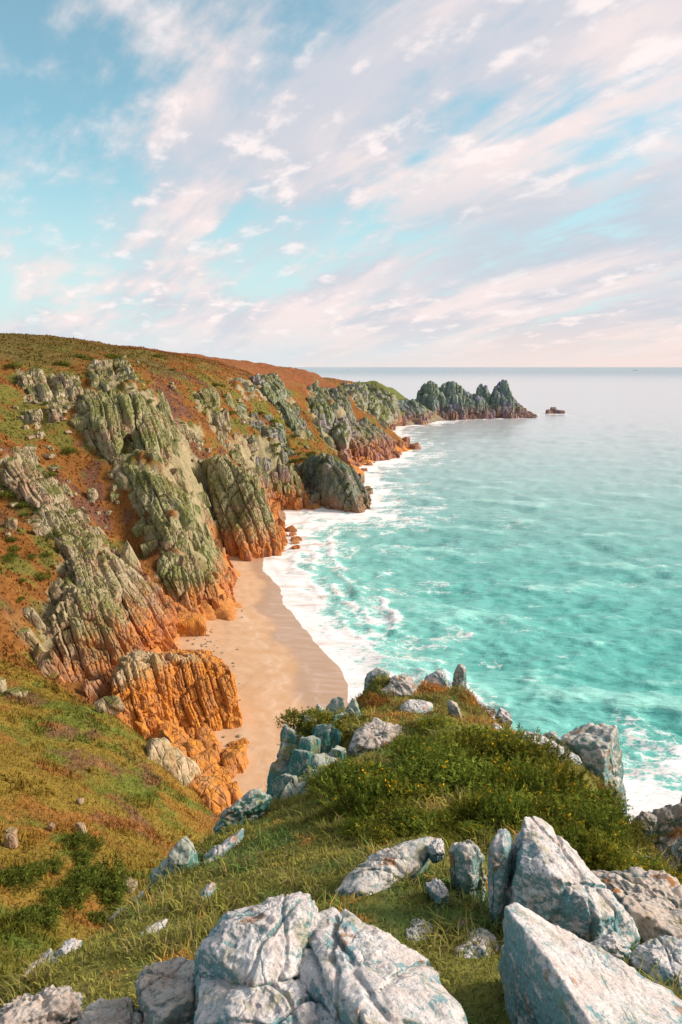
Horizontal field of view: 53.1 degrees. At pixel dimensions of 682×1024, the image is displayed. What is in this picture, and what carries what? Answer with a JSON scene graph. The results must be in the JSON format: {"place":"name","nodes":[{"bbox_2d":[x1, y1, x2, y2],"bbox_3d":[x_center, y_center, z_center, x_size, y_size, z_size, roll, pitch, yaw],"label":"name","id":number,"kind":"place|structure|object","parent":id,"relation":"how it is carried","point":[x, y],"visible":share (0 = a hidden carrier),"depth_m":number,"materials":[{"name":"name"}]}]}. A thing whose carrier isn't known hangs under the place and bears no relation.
{"place":"outdoors","nodes":[
{"label":"outdoors","id":0,"kind":"place"},
{"bbox_2d":[0,334,444,989],"bbox_3d":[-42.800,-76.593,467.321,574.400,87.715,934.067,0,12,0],"label":"hillside","id":1,"kind":"structure","parent":0,"point":[296,382],"depth_m":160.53,"materials":[{"name":"plant"}]},
{"bbox_2d":[0,857,36,895],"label":"bramble bush","id":2,"kind":"object","parent":1,"relation":"on","point":[7,876],"visible":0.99,"depth_m":38.17,"materials":[{"name":"green plant"}]},
{"bbox_2d":[1,905,43,933],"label":"bramble bush","id":3,"kind":"object","parent":1,"relation":"on","point":[23,913],"visible":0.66,"depth_m":33.19,"materials":[{"name":"green plant"}]},
{"bbox_2d":[13,860,51,892],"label":"bramble bush","id":4,"kind":"object","parent":1,"relation":"on","point":[40,869],"visible":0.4,"depth_m":39.57,"materials":[{"name":"green plant"}]},
{"bbox_2d":[15,894,68,932],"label":"bramble bush","id":5,"kind":"object","parent":1,"relation":"on","point":[51,916],"visible":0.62,"depth_m":35.19,"materials":[{"name":"green plant"}]},
{"bbox_2d":[17,368,83,405],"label":"outcrop","id":6,"kind":"object","parent":1,"relation":"on","point":[33,382],"visible":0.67,"depth_m":204.96,"materials":[{"name":"stone"}]},
{"bbox_2d":[0,444,119,558],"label":"crag","id":7,"kind":"structure","parent":1,"relation":"on","point":[31,487],"depth_m":154.73,"materials":[{"name":"stone"}]},
{"bbox_2d":[39,875,92,918],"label":"bramble bush","id":8,"kind":"object","parent":1,"relation":"on","point":[64,896],"visible":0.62,"depth_m":38.50,"materials":[{"name":"green plant"}]},
{"bbox_2d":[56,830,93,852],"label":"bramble bush","id":9,"kind":"object","parent":1,"relation":"on","point":[73,839],"visible":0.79,"depth_m":48.07,"materials":[{"name":"green plant"}]},
{"bbox_2d":[62,845,96,867],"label":"bramble bush","id":10,"kind":"object","parent":1,"relation":"on","point":[84,858],"visible":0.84,"depth_m":45.89,"materials":[{"name":"green plant"}]},
{"bbox_2d":[55,868,105,905],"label":"bramble bush","id":11,"kind":"object","parent":1,"relation":"on","point":[94,876],"visible":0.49,"depth_m":40.90,"materials":[{"name":"green plant"}]},
{"bbox_2d":[64,852,128,893],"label":"bramble bush","id":12,"kind":"object","parent":1,"relation":"on","point":[99,867],"visible":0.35,"depth_m":43.11,"materials":[{"name":"green plant"}]},
{"bbox_2d":[16,540,185,701],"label":"crag","id":13,"kind":"structure","parent":1,"relation":"on","point":[105,617],"depth_m":124.44,"materials":[{"name":"stone"}]},
{"bbox_2d":[86,903,118,926],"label":"bramble bush","id":14,"kind":"object","parent":1,"relation":"on","point":[97,916],"visible":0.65,"depth_m":38.70,"materials":[{"name":"green plant"}]},
{"bbox_2d":[93,695,124,715],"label":"boulder","id":15,"kind":"object","parent":1,"relation":"on","point":[114,704],"visible":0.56,"depth_m":84.92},
{"bbox_2d":[91,870,134,913],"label":"bramble bush","id":16,"kind":"object","parent":1,"relation":"on","point":[118,894],"visible":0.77,"depth_m":41.53,"materials":[{"name":"green plant"}]},
{"bbox_2d":[87,358,142,392],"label":"outcrop","id":17,"kind":"object","parent":1,"relation":"on","point":[96,369],"visible":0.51,"depth_m":229.07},
{"bbox_2d":[70,383,229,560],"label":"crag","id":18,"kind":"structure","parent":1,"relation":"on","point":[112,423],"depth_m":189.68,"materials":[{"name":"stone"}]},
{"bbox_2d":[145,737,175,770],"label":"fallen boulder","id":19,"kind":"object","parent":1,"relation":"on","point":[160,752],"visible":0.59,"depth_m":79.56,"materials":[{"name":"beige stone"}]},
{"bbox_2d":[0,333,353,740],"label":"bracken","id":20,"kind":"object","parent":1,"relation":"on","point":[14,657],"visible":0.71,"depth_m":226.34,"materials":[{"name":"orange plant"}]},
{"bbox_2d":[110,649,248,746],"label":"rock face","id":21,"kind":"object","parent":1,"relation":"on","point":[185,689],"visible":0.73,"depth_m":112.14,"materials":[{"name":"orange stone"}]},
{"bbox_2d":[173,747,200,786],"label":"fallen boulder","id":22,"kind":"object","parent":1,"relation":"on","point":[191,774],"visible":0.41,"depth_m":81.33,"materials":[{"name":"beige stone"}]},
{"bbox_2d":[157,522,237,613],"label":"crag","id":23,"kind":"structure","parent":1,"relation":"on","point":[187,582],"depth_m":163.97,"materials":[{"name":"stone"}]},
{"bbox_2d":[189,776,223,796],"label":"fallen boulder","id":24,"kind":"object","parent":1,"relation":"on","point":[205,786],"visible":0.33,"depth_m":82.05,"materials":[{"name":"orange stone"}]},
{"bbox_2d":[201,786,230,814],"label":"fallen boulder","id":25,"kind":"object","parent":1,"relation":"on","point":[218,799],"visible":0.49,"depth_m":80.91,"materials":[{"name":"orange stone"}]},
{"bbox_2d":[194,386,245,420],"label":"outcrop","id":26,"kind":"object","parent":1,"relation":"on","point":[208,396],"visible":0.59,"depth_m":280.78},
{"bbox_2d":[210,408,267,499],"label":"outcrop","id":27,"kind":"object","parent":1,"relation":"on","point":[221,422],"visible":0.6,"depth_m":275.15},
{"bbox_2d":[233,400,293,498],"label":"outcrop","id":28,"kind":"object","parent":1,"relation":"on","point":[278,433],"visible":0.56,"depth_m":307.64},
{"bbox_2d":[251,373,312,440],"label":"crag","id":29,"kind":"structure","parent":1,"relation":"on","point":[275,391],"depth_m":358.22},
{"bbox_2d":[307,380,367,470],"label":"crag","id":30,"kind":"structure","parent":1,"relation":"on","point":[326,420],"depth_m":427.02,"materials":[{"name":"stone"}]},
{"bbox_2d":[342,381,421,449],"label":"crag","id":31,"kind":"structure","parent":1,"relation":"on","point":[382,406],"depth_m":585.62,"materials":[{"name":"stone"}]},
{"bbox_2d":[162,510,348,804],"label":"beach","id":32,"kind":"structure","parent":0,"point":[281,659],"depth_m":139.15,"materials":[{"name":"sand"}]},
{"bbox_2d":[176,611,206,636],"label":"boulder","id":33,"kind":"object","parent":32,"relation":"on","point":[191,623],"visible":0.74,"depth_m":151.24,"materials":[{"name":"orange stone"}]},
{"bbox_2d":[222,749,244,772],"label":"fallen boulder","id":34,"kind":"object","parent":32,"relation":"on","point":[231,758],"visible":0.53,"depth_m":101.00,"materials":[{"name":"orange stone"}]},
{"bbox_2d":[0,682,679,1023],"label":"headland","id":35,"kind":"structure","parent":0,"point":[388,914],"depth_m":5.10,"materials":[{"name":"plant"}]},
{"bbox_2d":[0,984,83,1023],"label":"boulder","id":36,"kind":"object","parent":35,"relation":"on","point":[52,1004],"visible":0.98,"depth_m":3.47,"materials":[{"name":"stone"}]},
{"bbox_2d":[53,938,81,959],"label":"boulder","id":37,"kind":"object","parent":35,"relation":"on","point":[67,945],"visible":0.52,"depth_m":5.78,"materials":[{"name":"stone"}]},
{"bbox_2d":[77,997,144,1023],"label":"boulder","id":38,"kind":"object","parent":35,"relation":"on","point":[122,1010],"visible":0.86,"depth_m":3.29,"materials":[{"name":"stone"}]},
{"bbox_2d":[135,956,196,1023],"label":"boulder","id":39,"kind":"object","parent":35,"relation":"on","point":[165,991],"visible":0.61,"depth_m":3.20,"materials":[{"name":"stone"}]},
{"bbox_2d":[147,836,199,891],"bbox_3d":[-2.188,4.818,8.882,0.762,1.376,0.629,0,12,0],"label":"boulder","id":40,"kind":"object","parent":35,"relation":"on","point":[182,850],"visible":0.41,"depth_m":8.60,"materials":[{"name":"stone"}]},
{"bbox_2d":[202,828,243,864],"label":"boulder","id":41,"kind":"object","parent":35,"relation":"on","point":[230,842],"visible":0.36,"depth_m":8.95,"materials":[{"name":"stone"}]},
{"bbox_2d":[213,788,271,834],"bbox_3d":[-1.700,5.369,11.815,1.036,1.328,0.713,-4,13,-17],"label":"boulder","id":42,"kind":"object","parent":35,"relation":"on","point":[252,803],"visible":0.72,"depth_m":11.50,"materials":[{"name":"stone"}]},
{"bbox_2d":[194,976,341,1023],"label":"boulder","id":43,"kind":"object","parent":35,"relation":"on","point":[222,1001],"visible":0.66,"depth_m":2.85,"materials":[{"name":"stone"}]},
{"bbox_2d":[193,891,320,987],"bbox_3d":[-0.365,2.207,3.375,0.584,0.658,0.751,6,13,26],"label":"boulder","id":44,"kind":"object","parent":43,"relation":"on","point":[265,942],"visible":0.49,"depth_m":3.15,"materials":[{"name":"stone"}]},
{"bbox_2d":[266,697,348,802],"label":"rock wall","id":45,"kind":"structure","parent":35,"relation":"on","point":[292,767],"depth_m":14.63,"materials":[{"name":"stone"}]},
{"bbox_2d":[280,745,345,800],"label":"rock wall","id":46,"kind":"structure","parent":35,"relation":"on","point":[317,760],"depth_m":13.00,"materials":[{"name":"stone"}]},
{"bbox_2d":[274,705,360,758],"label":"gorse bush","id":47,"kind":"object","parent":35,"relation":"on","point":[295,714],"visible":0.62,"depth_m":15.37,"materials":[{"name":"green plant"}]},
{"bbox_2d":[301,756,348,798],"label":"gorse bush","id":48,"kind":"object","parent":35,"relation":"on","point":[314,780],"visible":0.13,"depth_m":11.84,"materials":[{"name":"green plant"}]},
{"bbox_2d":[0,671,681,1023],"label":"grass","id":49,"kind":"structure","parent":35,"relation":"on","point":[133,912],"depth_m":6.45,"materials":[{"name":"plant"}]},
{"bbox_2d":[315,782,368,822],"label":"gorse bush","id":50,"kind":"object","parent":35,"relation":"on","point":[349,809],"visible":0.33,"depth_m":9.35,"materials":[{"name":"green plant"}]},
{"bbox_2d":[335,814,370,841],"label":"gorse bush","id":51,"kind":"object","parent":35,"relation":"on","point":[351,823],"visible":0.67,"depth_m":8.61,"materials":[{"name":"green plant"}]},
{"bbox_2d":[305,750,404,803],"bbox_3d":[0.341,4.235,10.470,1.782,0.775,1.595,11,16,41],"label":"gorse bush","id":52,"kind":"object","parent":35,"relation":"on","point":[343,773],"visible":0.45,"depth_m":10.62,"materials":[{"name":"green plant"}]},
{"bbox_2d":[348,717,401,755],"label":"boulder","id":53,"kind":"object","parent":35,"relation":"on","point":[370,736],"visible":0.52,"depth_m":14.29,"materials":[{"name":"stone"}]},
{"bbox_2d":[356,818,404,847],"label":"gorse bush","id":54,"kind":"object","parent":35,"relation":"on","point":[382,833],"visible":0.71,"depth_m":7.88,"materials":[{"name":"green plant"}]},
{"bbox_2d":[337,766,424,821],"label":"gorse bush","id":55,"kind":"object","parent":35,"relation":"on","point":[373,790],"visible":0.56,"depth_m":9.24,"materials":[{"name":"green plant"}]},
{"bbox_2d":[296,907,467,1023],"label":"boulder","id":56,"kind":"object","parent":35,"relation":"on","point":[353,968],"visible":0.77,"depth_m":2.90,"materials":[{"name":"stone"}]},
{"bbox_2d":[335,836,434,898],"bbox_3d":[0.374,3.202,5.890,0.557,0.712,1.198,8,15,35],"label":"boulder","id":57,"kind":"object","parent":35,"relation":"on","point":[372,872],"visible":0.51,"depth_m":5.69,"materials":[{"name":"stone"}]},
{"bbox_2d":[427,838,444,862],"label":"boulder","id":58,"kind":"object","parent":57,"relation":"on","point":[435,849],"visible":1,"depth_m":5.86,"materials":[{"name":"stone"}]},
{"bbox_2d":[347,792,432,842],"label":"gorse bush","id":59,"kind":"object","parent":35,"relation":"on","point":[387,818],"visible":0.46,"depth_m":8.36,"materials":[{"name":"green plant"}]},
{"bbox_2d":[381,674,418,696],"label":"boulder","id":60,"kind":"object","parent":35,"relation":"on","point":[404,683],"visible":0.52,"depth_m":18.27,"materials":[{"name":"stone"}]},
{"bbox_2d":[400,699,432,714],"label":"boulder","id":61,"kind":"object","parent":35,"relation":"on","point":[418,705],"visible":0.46,"depth_m":16.13,"materials":[{"name":"stone"}]},
{"bbox_2d":[386,804,446,836],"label":"gorse bush","id":62,"kind":"object","parent":35,"relation":"on","point":[420,825],"visible":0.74,"depth_m":8.13,"materials":[{"name":"green plant"}]},
{"bbox_2d":[379,771,455,813],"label":"gorse bush","id":63,"kind":"object","parent":35,"relation":"on","point":[422,788],"visible":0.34,"depth_m":9.27,"materials":[{"name":"green plant"}]},
{"bbox_2d":[405,918,433,940],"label":"boulder","id":64,"kind":"object","parent":35,"relation":"on","point":[410,931],"visible":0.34,"depth_m":4.72,"materials":[{"name":"stone"}]},
{"bbox_2d":[385,730,460,783],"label":"gorse bush","id":65,"kind":"object","parent":35,"relation":"on","point":[406,745],"visible":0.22,"depth_m":11.38,"materials":[{"name":"green plant"}]},
{"bbox_2d":[414,714,454,735],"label":"gorse bush","id":66,"kind":"object","parent":35,"relation":"on","point":[426,724],"visible":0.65,"depth_m":14.26,"materials":[{"name":"green plant"}]},
{"bbox_2d":[425,877,448,907],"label":"boulder","id":67,"kind":"object","parent":35,"relation":"on","point":[436,889],"visible":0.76,"depth_m":5.21,"materials":[{"name":"stone"}]},
{"bbox_2d":[390,735,501,799],"bbox_3d":[1.521,3.876,9.858,1.710,0.903,2.223,4,13,16],"label":"gorse bush","id":68,"kind":"object","parent":35,"relation":"on","point":[446,774],"visible":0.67,"depth_m":9.85,"materials":[{"name":"green plant"}]},
{"bbox_2d":[429,802,483,836],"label":"gorse bush","id":69,"kind":"object","parent":35,"relation":"on","point":[448,815],"visible":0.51,"depth_m":8.21,"materials":[{"name":"green plant"}]},
{"bbox_2d":[452,663,466,688],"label":"boulder","id":70,"kind":"object","parent":35,"relation":"on","point":[459,675],"visible":0.84,"depth_m":18.88,"materials":[{"name":"stone"}]},
{"bbox_2d":[449,839,486,902],"bbox_3d":[1.068,3.128,5.746,0.330,0.915,0.490,0,12,0],"label":"boulder","id":71,"kind":"object","parent":35,"relation":"on","point":[467,860],"visible":0.88,"depth_m":5.56,"materials":[{"name":"stone"}]},
{"bbox_2d":[434,718,508,770],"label":"gorse bush","id":72,"kind":"object","parent":35,"relation":"on","point":[461,738],"visible":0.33,"depth_m":11.71,"materials":[{"name":"green plant"}]},
{"bbox_2d":[453,820,495,848],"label":"gorse bush","id":73,"kind":"object","parent":35,"relation":"on","point":[465,833],"visible":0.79,"depth_m":7.78,"materials":[{"name":"green plant"}]},
{"bbox_2d":[453,927,498,958],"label":"boulder","id":74,"kind":"object","parent":35,"relation":"on","point":[480,953],"visible":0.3,"depth_m":4.45,"materials":[{"name":"stone"}]},
{"bbox_2d":[446,786,520,835],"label":"gorse bush","id":75,"kind":"object","parent":35,"relation":"on","point":[469,803],"visible":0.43,"depth_m":8.30,"materials":[{"name":"green plant"}]},
{"bbox_2d":[442,721,547,774],"bbox_3d":[2.669,4.239,12.048,2.037,0.775,1.824,7,14,31],"label":"gorse bush","id":76,"kind":"object","parent":35,"relation":"on","point":[492,734],"visible":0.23,"depth_m":11.98,"materials":[{"name":"green plant"}]},
{"bbox_2d":[487,829,511,926],"bbox_3d":[1.165,2.769,5.056,0.177,0.942,0.519,3,12,14],"label":"boulder","id":77,"kind":"object","parent":35,"relation":"on","point":[499,860],"visible":0.93,"depth_m":4.85,"materials":[{"name":"stone"}]},
{"bbox_2d":[475,779,542,837],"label":"gorse bush","id":78,"kind":"object","parent":35,"relation":"on","point":[516,801],"visible":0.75,"depth_m":8.19,"materials":[{"name":"green plant"}]},
{"bbox_2d":[470,750,562,805],"bbox_3d":[2.500,4.027,9.945,1.476,0.843,1.322,2,12,11],"label":"gorse bush","id":79,"kind":"object","parent":35,"relation":"on","point":[525,784],"visible":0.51,"depth_m":9.90,"materials":[{"name":"green plant"}]},
{"bbox_2d":[487,727,576,797],"bbox_3d":[3.206,4.293,11.723,1.564,0.862,2.076,0,12,1],"label":"gorse bush","id":80,"kind":"object","parent":35,"relation":"on","point":[525,744],"visible":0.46,"depth_m":11.77,"materials":[{"name":"green plant"}]},
{"bbox_2d":[502,750,595,819],"bbox_3d":[3.140,4.198,10.250,1.218,1.007,1.617,-4,13,-19],"label":"gorse bush","id":81,"kind":"object","parent":35,"relation":"on","point":[566,784],"visible":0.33,"depth_m":10.21,"materials":[{"name":"green plant"}]},
{"bbox_2d":[496,792,612,844],"bbox_3d":[2.399,3.759,8.064,1.514,0.498,1.578,9,15,38],"label":"gorse bush","id":82,"kind":"object","parent":35,"relation":"on","point":[535,800],"visible":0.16,"depth_m":8.24,"materials":[{"name":"green plant"}]},
{"bbox_2d":[507,816,639,948],"bbox_3d":[1.678,2.919,4.963,0.944,1.212,0.981,5,13,22],"label":"boulder","id":83,"kind":"object","parent":35,"relation":"on","point":[554,880],"visible":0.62,"depth_m":4.62,"materials":[{"name":"stone"}]},
{"bbox_2d":[553,823,593,870],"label":"gorse bush","id":84,"kind":"object","parent":35,"relation":"on","point":[571,837],"visible":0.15,"depth_m":7.16,"materials":[{"name":"green plant"}]},
{"bbox_2d":[532,786,635,855],"bbox_3d":[2.765,3.798,8.089,1.500,0.653,1.344,-2,12,-9],"label":"gorse bush","id":85,"kind":"object","parent":35,"relation":"on","point":[595,817],"visible":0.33,"depth_m":8.15,"materials":[{"name":"green plant"}]},
{"bbox_2d":[498,902,681,1023],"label":"boulder","id":86,"kind":"object","parent":35,"relation":"on","point":[550,973],"visible":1,"depth_m":2.99,"materials":[{"name":"stone"}]},
{"bbox_2d":[556,722,626,815],"bbox_3d":[5.407,5.985,14.618,1.682,3.342,1.418,-11,16,-43],"label":"boulder","id":87,"kind":"object","parent":35,"relation":"on","point":[597,748],"visible":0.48,"depth_m":13.90,"materials":[{"name":"stone"}]},
{"bbox_2d":[553,819,642,871],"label":"gorse bush","id":88,"kind":"object","parent":35,"relation":"on","point":[604,855],"visible":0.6,"depth_m":7.04,"materials":[{"name":"green plant"}]},
{"bbox_2d":[570,784,634,836],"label":"gorse bush","id":89,"kind":"object","parent":35,"relation":"on","point":[603,797],"visible":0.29,"depth_m":11.07,"materials":[{"name":"green plant"}]},
{"bbox_2d":[590,930,630,963],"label":"boulder","id":90,"kind":"object","parent":35,"relation":"on","point":[613,943],"visible":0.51,"depth_m":4.10,"materials":[{"name":"stone"}]},
{"bbox_2d":[593,844,672,871],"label":"gorse bush","id":91,"kind":"object","parent":35,"relation":"on","point":[644,861],"visible":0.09,"depth_m":7.13,"materials":[{"name":"green plant"}]},
{"bbox_2d":[591,867,681,940],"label":"boulder","id":92,"kind":"object","parent":35,"relation":"on","point":[650,900],"visible":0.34,"depth_m":5.51,"materials":[{"name":"stone"}]},
{"bbox_2d":[620,816,661,853],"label":"shrub","id":93,"kind":"object","parent":35,"relation":"on","point":[635,833],"visible":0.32,"depth_m":11.16,"materials":[{"name":"green plant"}]},
{"bbox_2d":[632,811,657,845],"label":"boulder","id":94,"kind":"object","parent":35,"relation":"on","point":[650,819],"visible":0.38,"depth_m":13.69,"materials":[{"name":"stone"}]},
{"bbox_2d":[617,855,681,884],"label":"gorse bush","id":95,"kind":"object","parent":35,"relation":"on","point":[664,868],"visible":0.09,"depth_m":6.80,"materials":[{"name":"green plant"}]},
{"bbox_2d":[629,935,681,993],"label":"boulder","id":96,"kind":"object","parent":35,"relation":"on","point":[669,948],"visible":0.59,"depth_m":4.12,"materials":[{"name":"stone"}]},
{"bbox_2d":[648,802,681,863],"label":"boulder","id":97,"kind":"object","parent":35,"relation":"on","point":[669,819],"visible":0.27,"depth_m":13.78,"materials":[{"name":"stone"}]},
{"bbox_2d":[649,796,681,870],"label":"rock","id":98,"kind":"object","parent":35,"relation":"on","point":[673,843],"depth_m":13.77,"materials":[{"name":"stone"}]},
{"bbox_2d":[0,0,681,366],"label":"sky","id":99,"kind":"structure","parent":0,"point":[283,183],"materials":[{"name":"blue"}]},
{"bbox_2d":[263,367,681,819],"bbox_3d":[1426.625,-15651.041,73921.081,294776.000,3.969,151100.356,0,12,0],"label":"sea","id":100,"kind":"structure","parent":0,"point":[526,573],"depth_m":216.18,"materials":[{"name":"liquid"}]},
{"bbox_2d":[191,436,301,561],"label":"sea crag","id":101,"kind":"structure","parent":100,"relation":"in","point":[250,526],"depth_m":224.66,"materials":[{"name":"stone"}]},
{"bbox_2d":[247,421,314,510],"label":"sea crag","id":102,"kind":"structure","parent":100,"relation":"in","point":[296,493],"depth_m":293.00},
{"bbox_2d":[295,452,372,512],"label":"sea crag","id":103,"kind":"structure","parent":100,"relation":"in","point":[334,482],"depth_m":297.13,"materials":[{"name":"stone"}]},
{"bbox_2d":[349,416,402,466],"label":"sea crag","id":104,"kind":"structure","parent":100,"relation":"in","point":[373,442],"depth_m":447.76,"materials":[{"name":"stone"}]},
{"bbox_2d":[398,398,433,424],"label":"sea crag","id":105,"kind":"structure","parent":100,"relation":"in","point":[416,412],"depth_m":737.12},
{"bbox_2d":[415,380,439,415],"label":"rock pinnacle","id":106,"kind":"object","parent":100,"relation":"in","point":[428,393],"visible":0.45,"depth_m":795.50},
{"bbox_2d":[438,381,468,419],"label":"rock pinnacle","id":107,"kind":"object","parent":100,"relation":"in","point":[453,395],"visible":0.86,"depth_m":797.99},
{"bbox_2d":[473,383,491,418],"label":"rock pinnacle","id":108,"kind":"object","parent":100,"relation":"in","point":[481,400],"visible":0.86,"depth_m":814.20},
{"bbox_2d":[488,379,516,418],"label":"rock pinnacle","id":109,"kind":"object","parent":100,"relation":"in","point":[502,401],"visible":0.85,"depth_m":820.39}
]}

